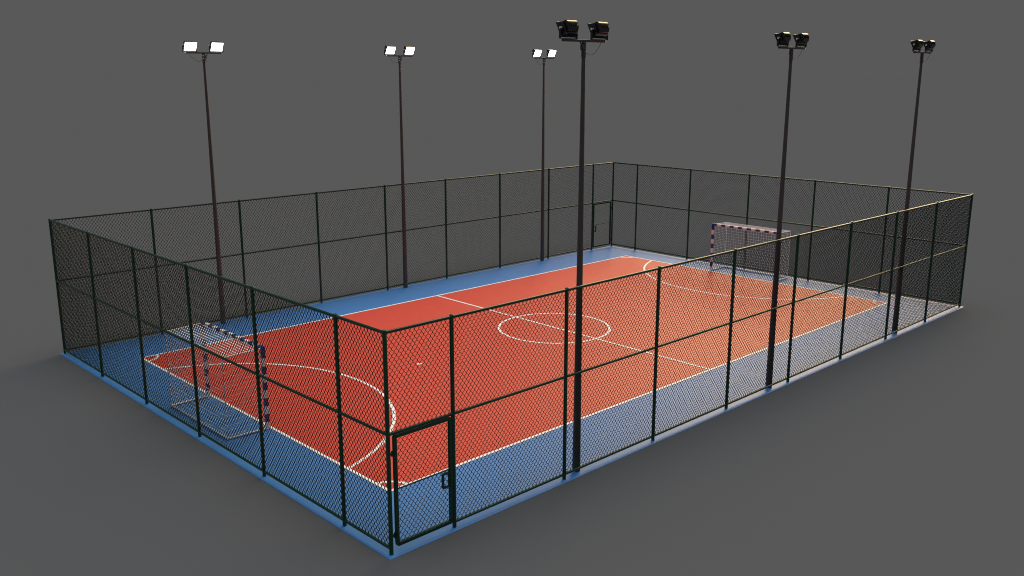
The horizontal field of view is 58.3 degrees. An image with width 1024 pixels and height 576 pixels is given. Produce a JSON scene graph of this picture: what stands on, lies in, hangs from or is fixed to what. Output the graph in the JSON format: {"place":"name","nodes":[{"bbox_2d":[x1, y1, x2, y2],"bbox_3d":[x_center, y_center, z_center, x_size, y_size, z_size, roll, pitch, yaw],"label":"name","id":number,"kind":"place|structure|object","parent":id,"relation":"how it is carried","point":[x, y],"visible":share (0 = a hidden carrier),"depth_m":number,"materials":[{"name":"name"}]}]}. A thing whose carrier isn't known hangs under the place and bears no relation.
{"place":"outdoors","nodes":[
{"label":"outdoors","id":0,"kind":"place"},
{"bbox_2d":[0,72,1023,575],"bbox_3d":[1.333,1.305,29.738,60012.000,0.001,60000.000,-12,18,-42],"label":"ground","id":1,"kind":"structure","parent":0,"point":[902,454],"depth_m":38.42,"materials":[{"name":"grey"}]},
{"bbox_2d":[60,246,962,559],"bbox_3d":[1.332,1.316,29.741,25.000,0.077,16.244,-12,18,-42],"label":"court","id":2,"kind":"object","parent":1,"relation":"on","point":[394,308],"visible":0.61,"depth_m":25.64,"materials":[{"name":"red paint"}]},
{"bbox_2d":[182,41,225,323],"bbox_3d":[-9.511,-3.211,29.228,1.332,8.984,0.280,-12,18,-42],"label":"floodlight pole","id":3,"kind":"object","parent":2,"relation":"on","point":[216,47],"visible":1,"depth_m":28.89,"materials":[{"name":"dark brown painted metal"},{"name":"white lamp glass"}]},
{"bbox_2d":[165,321,269,439],"bbox_3d":[-7.038,2.125,21.783,1.028,2.000,3.080,-12,18,-42],"label":"goal","id":4,"kind":"object","parent":2,"relation":"on","point":[218,373],"visible":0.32,"depth_m":21.22,"materials":[{"name":"white paint"}]},
{"bbox_2d":[49,219,388,548],"bbox_3d":[-7.606,1.301,20.935,0.075,4.000,15.953,-12,18,-42],"label":"chain link fence","id":5,"kind":"object","parent":2,"relation":"on","point":[258,376],"visible":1,"depth_m":19.35,"materials":[{"name":"black metal"}]},
{"bbox_2d":[48,162,613,353],"bbox_3d":[-4.205,-1.983,34.901,24.839,4.000,0.075,-12,18,-42],"label":"chain link fence","id":6,"kind":"object","parent":2,"relation":"on","point":[321,300],"visible":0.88,"depth_m":33.09,"materials":[{"name":"black metal"}]},
{"bbox_2d":[593,201,611,246],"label":"gate","id":7,"kind":"structure","parent":6,"relation":"attached to","point":[609,223],"depth_m":42.96,"materials":[{"name":"black metal"}]},
{"bbox_2d":[384,46,414,287],"bbox_3d":[-4.095,-4.398,34.282,1.332,8.984,0.280,-12,18,-42],"label":"floodlight pole","id":8,"kind":"object","parent":2,"relation":"on","point":[408,51],"visible":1,"depth_m":34.11,"materials":[{"name":"dark brown painted metal"},{"name":"white lamp glass"}]},
{"bbox_2d":[532,49,556,260],"bbox_3d":[1.322,-5.584,39.336,1.332,8.984,0.280,-12,18,-42],"label":"floodlight pole","id":9,"kind":"object","parent":2,"relation":"on","point":[536,53],"visible":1,"depth_m":39.07,"materials":[{"name":"black metal"}]},
{"bbox_2d":[556,20,608,471],"bbox_3d":[1.347,-0.582,18.075,1.332,8.984,0.280,-12,18,-42],"label":"floodlight pole","id":10,"kind":"object","parent":2,"relation":"on","point":[599,31],"visible":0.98,"depth_m":17.70,"materials":[{"name":"black metal"}]},
{"bbox_2d":[382,194,973,554],"bbox_3d":[6.872,0.669,23.652,24.839,4.000,0.075,-12,18,-42],"label":"chain link fence","id":11,"kind":"object","parent":2,"relation":"on","point":[451,318],"visible":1,"depth_m":20.93,"materials":[{"name":"black metal"}]},
{"bbox_2d":[391,417,453,545],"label":"gate","id":12,"kind":"structure","parent":11,"relation":"attached to","point":[397,532],"depth_m":15.99,"materials":[{"name":"black metal"}]},
{"bbox_2d":[710,222,790,280],"bbox_3d":[9.672,-1.523,37.322,1.028,2.000,3.080,-12,18,-42],"label":"goal","id":13,"kind":"object","parent":2,"relation":"on","point":[738,227],"visible":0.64,"depth_m":37.67,"materials":[{"name":"white paint"}]},
{"bbox_2d":[765,32,808,387],"bbox_3d":[6.763,-1.768,23.129,1.332,8.984,0.280,-12,18,-42],"label":"floodlight pole","id":14,"kind":"object","parent":2,"relation":"on","point":[783,39],"visible":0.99,"depth_m":22.77,"materials":[{"name":"black metal"}]},
{"bbox_2d":[612,162,970,303],"bbox_3d":[10.273,-2.615,37.618,0.075,4.000,15.953,-12,18,-42],"label":"chain link fence","id":15,"kind":"object","parent":2,"relation":"on","point":[688,209],"visible":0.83,"depth_m":37.70,"materials":[{"name":"black metal"}]},
{"bbox_2d":[892,40,935,332],"bbox_3d":[12.180,-2.955,28.184,1.332,8.984,0.280,-12,18,-42],"label":"floodlight pole","id":16,"kind":"object","parent":2,"relation":"on","point":[917,45],"visible":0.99,"depth_m":27.80,"materials":[{"name":"black metal"}]},
{"bbox_2d":[0,0,1023,72],"label":"sky","id":17,"kind":"structure","parent":0,"point":[36,35],"materials":[{"name":"grey"}]}
]}

